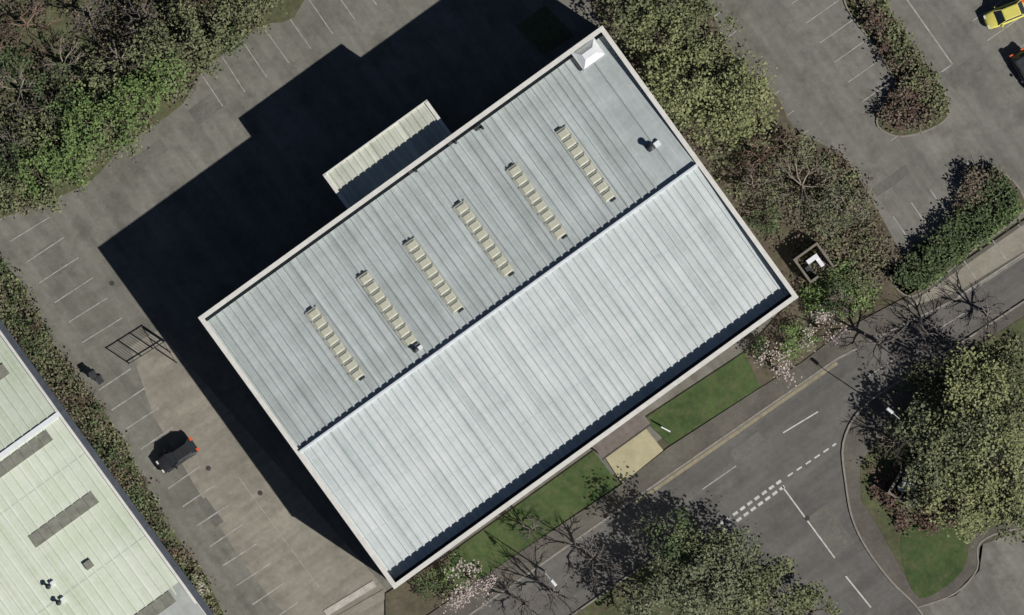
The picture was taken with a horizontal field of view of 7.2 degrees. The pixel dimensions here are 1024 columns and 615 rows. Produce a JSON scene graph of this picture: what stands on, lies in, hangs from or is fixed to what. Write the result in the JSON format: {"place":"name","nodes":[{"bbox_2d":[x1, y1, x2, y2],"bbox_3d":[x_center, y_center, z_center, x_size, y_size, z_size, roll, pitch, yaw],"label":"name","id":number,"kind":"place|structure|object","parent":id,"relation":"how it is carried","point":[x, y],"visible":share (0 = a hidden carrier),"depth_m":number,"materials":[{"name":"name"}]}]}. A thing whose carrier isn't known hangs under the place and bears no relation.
{"place":"outdoors","nodes":[
{"label":"outdoors","id":0,"kind":"place"},
{"bbox_2d":[0,256,226,614],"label":"scrub ground","id":1,"kind":"structure","parent":0,"point":[104,416],"depth_m":799.90,"materials":[{"name":"green plant"}]},
{"bbox_2d":[0,0,303,217],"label":"scrub ground","id":2,"kind":"structure","parent":0,"point":[291,9],"depth_m":799.92,"materials":[{"name":"green plant"}]},
{"bbox_2d":[0,41,31,89],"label":"leafy shrub","id":3,"kind":"object","parent":2,"relation":"on","point":[8,63],"visible":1,"depth_m":797.35,"materials":[{"name":"green plant"}]},
{"bbox_2d":[0,175,45,215],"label":"leafy shrub","id":4,"kind":"object","parent":2,"relation":"on","point":[12,207],"visible":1,"depth_m":797.57,"materials":[{"name":"green plant"}]},
{"bbox_2d":[1,105,60,154],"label":"leafy shrub","id":5,"kind":"object","parent":2,"relation":"on","point":[43,116],"visible":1,"depth_m":797.84,"materials":[{"name":"green plant"}]},
{"bbox_2d":[10,142,66,202],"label":"leafy shrub","id":6,"kind":"object","parent":2,"relation":"on","point":[39,156],"visible":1,"depth_m":797.74,"materials":[{"name":"green plant"}]},
{"bbox_2d":[22,55,80,121],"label":"leafy shrub","id":7,"kind":"object","parent":2,"relation":"on","point":[40,89],"visible":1,"depth_m":797.93,"materials":[{"name":"green plant"}]},
{"bbox_2d":[34,116,83,183],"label":"leafy shrub","id":8,"kind":"object","parent":2,"relation":"on","point":[65,154],"visible":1,"depth_m":797.60,"materials":[{"name":"green plant"}]},
{"bbox_2d":[43,142,98,191],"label":"leafy shrub","id":9,"kind":"object","parent":2,"relation":"on","point":[87,153],"visible":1,"depth_m":797.95,"materials":[{"name":"green plant"}]},
{"bbox_2d":[48,76,124,158],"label":"deciduous tree","id":10,"kind":"object","parent":2,"relation":"on","point":[91,120],"visible":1,"depth_m":797.31,"materials":[{"name":"green plant"}]},
{"bbox_2d":[72,48,137,101],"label":"leafy shrub","id":11,"kind":"object","parent":2,"relation":"on","point":[104,77],"visible":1,"depth_m":797.89,"materials":[{"name":"green plant"}]},
{"bbox_2d":[86,112,149,163],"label":"leafy shrub","id":12,"kind":"object","parent":2,"relation":"on","point":[103,128],"visible":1,"depth_m":797.99,"materials":[{"name":"green plant"}]},
{"bbox_2d":[92,66,161,154],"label":"deciduous tree","id":13,"kind":"object","parent":2,"relation":"on","point":[126,109],"visible":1,"depth_m":797.31,"materials":[{"name":"green plant"}]},
{"bbox_2d":[0,0,282,219],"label":"scrub undergrowth","id":14,"kind":"object","parent":2,"relation":"on","point":[105,41],"visible":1,"depth_m":799.46,"materials":[{"name":"green plant"}]},
{"bbox_2d":[114,16,173,79],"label":"leafy shrub","id":15,"kind":"object","parent":2,"relation":"on","point":[134,52],"visible":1,"depth_m":797.26,"materials":[{"name":"green plant"}]},
{"bbox_2d":[117,42,194,114],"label":"deciduous tree","id":16,"kind":"object","parent":2,"relation":"on","point":[159,85],"visible":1,"depth_m":797.38,"materials":[{"name":"green plant"}]},
{"bbox_2d":[142,0,212,80],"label":"deciduous tree","id":17,"kind":"object","parent":2,"relation":"on","point":[192,27],"visible":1,"depth_m":797.32,"materials":[{"name":"green plant"}]},
{"bbox_2d":[195,0,258,55],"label":"leafy shrub","id":18,"kind":"object","parent":2,"relation":"on","point":[218,29],"visible":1,"depth_m":797.37,"materials":[{"name":"green plant"}]},
{"bbox_2d":[130,331,387,614],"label":"service yard","id":19,"kind":"structure","parent":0,"point":[184,399],"depth_m":799.99,"materials":[{"name":"concrete"}]},
{"bbox_2d":[327,103,448,206],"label":"annex roof","id":20,"kind":"structure","parent":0,"point":[389,153],"depth_m":792.49,"materials":[{"name":"beige metal"}]},
{"bbox_2d":[0,0,791,614],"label":"car park","id":21,"kind":"structure","parent":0,"point":[184,232],"depth_m":800.00,"materials":[{"name":"grey asphalt"}]},
{"bbox_2d":[134,582,204,614],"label":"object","id":22,"kind":"structure","parent":21,"relation":"on","point":[184,604],"depth_m":792.90,"materials":[{"name":"grey metal"}]},
{"bbox_2d":[0,335,55,452],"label":"roof slope","id":23,"kind":"structure","parent":22,"relation":"on","point":[25,407],"depth_m":792.12,"materials":[{"name":"white metal"}]},
{"bbox_2d":[0,417,178,614],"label":"roof","id":24,"kind":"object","parent":22,"relation":"on","point":[135,577],"visible":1,"depth_m":792.49,"materials":[{"name":"white metal"}]},
{"bbox_2d":[0,363,175,614],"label":"rooflights","id":25,"kind":"object","parent":24,"relation":"on","point":[71,511],"visible":1,"depth_m":792.30,"materials":[{"name":"grey plastic"}]},
{"bbox_2d":[0,330,205,614],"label":"verge trim","id":26,"kind":"structure","parent":22,"relation":"attached to","point":[99,469],"depth_m":792.26,"materials":[{"name":"grey metal"}]},
{"bbox_2d":[0,319,213,614],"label":"dark verge gutter","id":27,"kind":"object","parent":22,"relation":"attached to","point":[106,470],"visible":1,"depth_m":792.51,"materials":[{"name":"grey metal"}]},
{"bbox_2d":[156,437,199,472],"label":"parked car","id":28,"kind":"object","parent":21,"relation":"on","point":[171,459],"visible":1,"depth_m":798.97,"materials":[{"name":"black paint"}]},
{"bbox_2d":[188,90,226,124],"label":"asphalt patch","id":29,"kind":"object","parent":21,"relation":"on","point":[206,108],"visible":1,"depth_m":799.98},
{"bbox_2d":[385,555,457,614],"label":"planting bed","id":30,"kind":"object","parent":21,"relation":"on","point":[402,599],"visible":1,"depth_m":799.86,"materials":[{"name":"brown soil"}]},
{"bbox_2d":[0,0,1023,614],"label":"parking bay markings","id":31,"kind":"object","parent":21,"relation":"on","point":[310,48],"visible":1,"depth_m":799.98,"materials":[{"name":"white paint"}]},
{"bbox_2d":[592,0,902,304],"bbox_3d":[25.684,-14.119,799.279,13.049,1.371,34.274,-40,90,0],"label":"shrub bed","id":32,"kind":"object","parent":21,"relation":"on","point":[814,235],"visible":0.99,"depth_m":799.54,"materials":[{"name":"brown soil"}]},
{"bbox_2d":[596,0,672,55],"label":"deciduous tree","id":33,"kind":"object","parent":32,"relation":"on","point":[622,16],"visible":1,"depth_m":795.98,"materials":[{"name":"green plant"}]},
{"bbox_2d":[625,0,694,84],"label":"deciduous tree","id":34,"kind":"object","parent":32,"relation":"on","point":[673,30],"visible":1,"depth_m":795.90,"materials":[{"name":"green plant"}]},
{"bbox_2d":[645,32,737,117],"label":"deciduous tree","id":35,"kind":"object","parent":32,"relation":"on","point":[696,81],"visible":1,"depth_m":795.88,"materials":[{"name":"green plant"}]},
{"bbox_2d":[660,0,742,58],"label":"deciduous tree","id":36,"kind":"object","parent":32,"relation":"on","point":[702,11],"visible":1,"depth_m":796.47,"materials":[{"name":"green plant"}]},
{"bbox_2d":[678,80,731,145],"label":"deciduous tree","id":37,"kind":"object","parent":32,"relation":"on","point":[704,137],"visible":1,"depth_m":797.21,"materials":[{"name":"green plant"}]},
{"bbox_2d":[694,30,754,81],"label":"deciduous tree","id":38,"kind":"object","parent":32,"relation":"on","point":[734,60],"visible":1,"depth_m":796.87,"materials":[{"name":"green plant"}]},
{"bbox_2d":[701,89,771,146],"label":"deciduous tree","id":39,"kind":"object","parent":32,"relation":"on","point":[733,135],"visible":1,"depth_m":797.21,"materials":[{"name":"green plant"}]},
{"bbox_2d":[703,54,787,150],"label":"deciduous tree","id":40,"kind":"object","parent":32,"relation":"on","point":[752,85],"visible":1,"depth_m":796.16,"materials":[{"name":"green plant"}]},
{"bbox_2d":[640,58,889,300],"bbox_3d":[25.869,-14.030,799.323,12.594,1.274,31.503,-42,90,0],"label":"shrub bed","id":41,"kind":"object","parent":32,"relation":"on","point":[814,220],"visible":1,"depth_m":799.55,"materials":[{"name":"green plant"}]},
{"bbox_2d":[756,135,845,229],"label":"bare tree","id":42,"kind":"object","parent":32,"relation":"on","point":[802,185],"visible":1,"depth_m":797.32,"materials":[{"name":"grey plant"}]},
{"bbox_2d":[810,180,876,237],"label":"bare tree","id":43,"kind":"object","parent":32,"relation":"on","point":[844,211],"visible":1,"depth_m":797.63,"materials":[{"name":"plant"}]},
{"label":"walls","id":44,"kind":"object","parent":21,"relation":"on","visible":0},
{"bbox_2d":[207,59,664,449],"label":"roof slope","id":45,"kind":"structure","parent":44,"relation":"on","point":[285,360],"depth_m":791.47,"materials":[{"name":"grey metal"}]},
{"bbox_2d":[305,306,365,382],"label":"rooflight strip","id":46,"kind":"object","parent":45,"relation":"attached to","point":[332,339],"visible":1,"depth_m":791.25,"materials":[{"name":"plastic"}]},
{"bbox_2d":[357,270,417,347],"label":"rooflight strip","id":47,"kind":"object","parent":45,"relation":"attached to","point":[389,313],"visible":1,"depth_m":791.23,"materials":[{"name":"plastic"}]},
{"bbox_2d":[403,237,463,313],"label":"rooflight strip","id":48,"kind":"object","parent":45,"relation":"attached to","point":[436,279],"visible":1,"depth_m":791.24,"materials":[{"name":"plastic"}]},
{"bbox_2d":[453,200,514,277],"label":"rooflight strip","id":49,"kind":"object","parent":45,"relation":"attached to","point":[481,234],"visible":1,"depth_m":791.24,"materials":[{"name":"plastic"}]},
{"bbox_2d":[299,164,697,452],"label":"ridge cap","id":50,"kind":"object","parent":45,"relation":"on","point":[498,308],"visible":1,"depth_m":790.64,"materials":[{"name":"metal"}]},
{"bbox_2d":[506,163,567,240],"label":"rooflight strip","id":51,"kind":"object","parent":45,"relation":"attached to","point":[538,206],"visible":1,"depth_m":791.23,"materials":[{"name":"plastic"}]},
{"bbox_2d":[554,125,615,202],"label":"rooflight strip","id":52,"kind":"object","parent":45,"relation":"attached to","point":[581,160],"visible":1,"depth_m":791.24,"materials":[{"name":"plastic"}]},
{"bbox_2d":[198,26,797,588],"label":"parapet coping","id":53,"kind":"object","parent":44,"relation":"on","point":[398,176],"visible":1,"depth_m":790.80,"materials":[{"name":"white metal"}]},
{"bbox_2d":[205,32,791,582],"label":"gutters","id":54,"kind":"object","parent":44,"relation":"attached to","point":[583,444],"visible":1,"depth_m":792.28,"materials":[{"name":"grey metal"}]},
{"bbox_2d":[302,167,789,579],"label":"roof","id":55,"kind":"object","parent":44,"relation":"on","point":[471,427],"visible":1,"depth_m":791.46,"materials":[{"name":"grey metal"}]},
{"bbox_2d":[572,36,695,185],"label":"roof","id":56,"kind":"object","parent":44,"relation":"on","point":[627,101],"visible":1,"depth_m":791.44,"materials":[{"name":"grey metal"}]},
{"bbox_2d":[571,38,605,70],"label":"roof plant","id":57,"kind":"object","parent":56,"relation":"on","point":[588,54],"visible":1,"depth_m":791.47,"materials":[{"name":"white metal"}]},
{"bbox_2d":[449,451,618,592],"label":"lawn","id":58,"kind":"structure","parent":0,"point":[584,482],"depth_m":799.87,"materials":[{"name":"green plant"}]},
{"bbox_2d":[517,5,572,55],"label":"lawn","id":59,"kind":"structure","parent":0,"point":[544,29],"depth_m":799.94,"materials":[{"name":"green plant"}]},
{"bbox_2d":[606,429,662,482],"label":"entrance paving","id":60,"kind":"structure","parent":0,"point":[630,458],"depth_m":799.85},
{"bbox_2d":[593,411,651,459],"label":"entrance porch","id":61,"kind":"object","parent":60,"relation":"on","point":[622,435],"visible":0.93,"depth_m":796.90,"materials":[{"name":"grey concrete"}]},
{"bbox_2d":[667,518,735,573],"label":"deciduous tree","id":62,"kind":"object","parent":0,"point":[697,534],"visible":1,"depth_m":795.39,"materials":[{"name":"green plant"}]},
{"bbox_2d":[646,353,759,444],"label":"lawn","id":63,"kind":"structure","parent":0,"point":[723,388],"depth_m":799.87,"materials":[{"name":"green plant"}]},
{"bbox_2d":[427,217,1023,614],"bbox_3d":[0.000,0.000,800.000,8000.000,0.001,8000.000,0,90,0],"label":"ground","id":64,"kind":"structure","parent":0,"point":[663,444],"depth_m":800.00,"materials":[{"name":"grey concrete"}]},
{"bbox_2d":[744,259,918,386],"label":"planting bed","id":65,"kind":"object","parent":64,"relation":"on","point":[787,316],"visible":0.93,"depth_m":799.86,"materials":[{"name":"brown soil"}]},
{"bbox_2d":[797,258,881,323],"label":"shrub bed","id":66,"kind":"object","parent":65,"relation":"on","point":[809,296],"visible":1,"depth_m":799.29,"materials":[{"name":"green plant"}]},
{"bbox_2d":[845,0,947,135],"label":"planting island","id":67,"kind":"structure","parent":64,"relation":"on","point":[855,13],"depth_m":799.86,"materials":[{"name":"brown soil"}]},
{"bbox_2d":[854,0,950,137],"bbox_3d":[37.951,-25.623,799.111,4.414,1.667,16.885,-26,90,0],"label":"island hedge","id":68,"kind":"object","parent":67,"relation":"on","point":[896,32],"visible":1,"depth_m":798.93,"materials":[{"name":"green plant"}]},
{"bbox_2d":[889,165,1023,295],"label":"planting island","id":69,"kind":"structure","parent":64,"relation":"on","point":[903,260],"depth_m":799.86,"materials":[{"name":"green plant"}]},
{"bbox_2d":[890,164,1023,294],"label":"island hedge","id":70,"kind":"object","parent":69,"relation":"on","point":[949,232],"visible":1,"depth_m":798.77,"materials":[{"name":"green plant"}]},
{"bbox_2d":[951,165,1010,211],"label":"shrub","id":71,"kind":"object","parent":69,"relation":"on","point":[976,179],"visible":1,"depth_m":798.86,"materials":[{"name":"brown plant"}]},
{"bbox_2d":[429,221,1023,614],"bbox_3d":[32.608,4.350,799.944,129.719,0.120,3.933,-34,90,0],"label":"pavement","id":72,"kind":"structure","parent":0,"point":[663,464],"depth_m":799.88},
{"bbox_2d":[905,225,1023,307],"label":"pavement paving","id":73,"kind":"structure","parent":72,"relation":"on","point":[1011,246],"depth_m":799.88,"materials":[{"name":"grey concrete"}]},
{"bbox_2d":[472,258,1023,614],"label":"road","id":74,"kind":"structure","parent":0,"point":[840,394],"depth_m":799.99,"materials":[{"name":"grey asphalt"}]},
{"bbox_2d":[575,546,752,614],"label":"grass verge","id":75,"kind":"object","parent":74,"relation":"on","point":[603,604],"depth_m":799.87,"materials":[{"name":"green plant"}]},
{"bbox_2d":[616,540,700,614],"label":"deciduous tree","id":76,"kind":"object","parent":75,"relation":"on","point":[659,593],"visible":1,"depth_m":795.31,"materials":[{"name":"green plant"}]},
{"bbox_2d":[632,499,698,567],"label":"deciduous tree","id":77,"kind":"object","parent":74,"relation":"on","point":[674,547],"visible":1,"depth_m":794.95,"materials":[{"name":"green plant"}]},
{"bbox_2d":[650,523,761,614],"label":"deciduous tree","id":78,"kind":"object","parent":74,"relation":"on","point":[726,587],"visible":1,"depth_m":794.43,"materials":[{"name":"green plant"}]},
{"bbox_2d":[634,362,837,503],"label":"faded edge line","id":79,"kind":"object","parent":74,"relation":"on","point":[735,433],"visible":1,"depth_m":799.98,"materials":[{"name":"paint"}]},
{"bbox_2d":[712,519,777,590],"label":"deciduous tree","id":80,"kind":"object","parent":74,"relation":"on","point":[740,533],"visible":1,"depth_m":796.44,"materials":[{"name":"green plant"}]},
{"bbox_2d":[468,255,1023,614],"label":"kerb","id":81,"kind":"structure","parent":74,"relation":"on","point":[730,432],"depth_m":799.86,"materials":[{"name":"concrete"}]},
{"bbox_2d":[726,550,815,614],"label":"deciduous tree","id":82,"kind":"object","parent":74,"relation":"on","point":[770,576],"visible":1,"depth_m":795.24,"materials":[{"name":"green plant"}]},
{"bbox_2d":[781,580,841,614],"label":"deciduous tree","id":83,"kind":"object","parent":74,"relation":"on","point":[818,594],"visible":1,"depth_m":796.84,"materials":[{"name":"green plant"}]},
{"bbox_2d":[809,504,854,556],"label":"asphalt patch","id":84,"kind":"object","parent":74,"relation":"on","point":[831,530],"visible":1,"depth_m":799.98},
{"bbox_2d":[845,313,916,376],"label":"bare tree","id":85,"kind":"object","parent":74,"relation":"on","point":[877,342],"visible":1,"depth_m":796.76,"materials":[{"name":"brown plant"}]},
{"bbox_2d":[841,301,1023,614],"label":"kerb","id":86,"kind":"structure","parent":74,"relation":"on","point":[859,535],"depth_m":799.86,"materials":[{"name":"concrete"}]},
{"bbox_2d":[748,0,1023,251],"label":"car park","id":87,"kind":"structure","parent":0,"point":[823,97],"depth_m":799.99,"materials":[{"name":"grey asphalt"}]},
{"bbox_2d":[983,0,1023,28],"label":"parked car","id":88,"kind":"object","parent":87,"relation":"on","point":[1003,15],"visible":1,"depth_m":798.94,"materials":[{"name":"yellow paint"}]},
{"bbox_2d":[843,303,1023,606],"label":"pavement","id":89,"kind":"structure","parent":0,"point":[861,439],"depth_m":799.88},
{"bbox_2d":[860,317,1023,599],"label":"grass verge","id":90,"kind":"object","parent":89,"relation":"on","point":[883,521],"depth_m":799.86,"materials":[{"name":"green plant"}]},
{"bbox_2d":[866,458,964,538],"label":"shrub bed","id":91,"kind":"object","parent":90,"relation":"on","point":[878,489],"visible":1,"depth_m":799.28,"materials":[{"name":"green plant"}]},
{"bbox_2d":[890,392,946,450],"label":"deciduous tree","id":92,"kind":"object","parent":90,"relation":"on","point":[921,422],"visible":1,"depth_m":796.14,"materials":[{"name":"green plant"}]},
{"bbox_2d":[900,522,967,597],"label":"lawn","id":93,"kind":"structure","parent":90,"relation":"on","point":[936,563],"depth_m":799.84,"materials":[{"name":"green plant"}]},
{"bbox_2d":[894,447,975,514],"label":"deciduous tree","id":94,"kind":"object","parent":90,"relation":"on","point":[908,469],"visible":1,"depth_m":796.72,"materials":[{"name":"green plant"}]},
{"bbox_2d":[897,402,989,484],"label":"deciduous tree","id":95,"kind":"object","parent":90,"relation":"on","point":[939,440],"visible":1,"depth_m":795.02,"materials":[{"name":"green plant"}]},
{"bbox_2d":[884,334,1023,528],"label":"shrub bed","id":96,"kind":"object","parent":90,"relation":"on","point":[937,401],"visible":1,"depth_m":799.40,"materials":[{"name":"green plant"}]},
{"bbox_2d":[907,460,1005,547],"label":"deciduous tree","id":97,"kind":"object","parent":90,"relation":"on","point":[966,518],"visible":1,"depth_m":796.11,"materials":[{"name":"green plant"}]},
{"bbox_2d":[946,405,1014,467],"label":"deciduous tree","id":98,"kind":"object","parent":90,"relation":"on","point":[966,431],"visible":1,"depth_m":794.39,"materials":[{"name":"green plant"}]},
{"bbox_2d":[939,342,1023,436],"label":"deciduous tree","id":99,"kind":"object","parent":90,"relation":"on","point":[974,391],"visible":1,"depth_m":794.99,"materials":[{"name":"green plant"}]},
{"bbox_2d":[945,409,1023,520],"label":"deciduous tree","id":100,"kind":"object","parent":90,"relation":"on","point":[1008,433],"visible":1,"depth_m":794.31,"materials":[{"name":"green plant"}]},
{"bbox_2d":[972,374,1023,437],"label":"deciduous tree","id":101,"kind":"object","parent":90,"relation":"on","point":[1021,407],"visible":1,"depth_m":794.89,"materials":[{"name":"green plant"}]},
{"bbox_2d":[991,474,1023,545],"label":"deciduous tree","id":102,"kind":"object","parent":90,"relation":"on","point":[1020,518],"visible":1,"depth_m":796.06,"materials":[{"name":"green plant"}]},
{"bbox_2d":[919,531,1023,614],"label":"lot surface","id":103,"kind":"object","parent":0,"point":[994,585],"visible":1,"depth_m":799.98,"materials":[{"name":"grey asphalt"}]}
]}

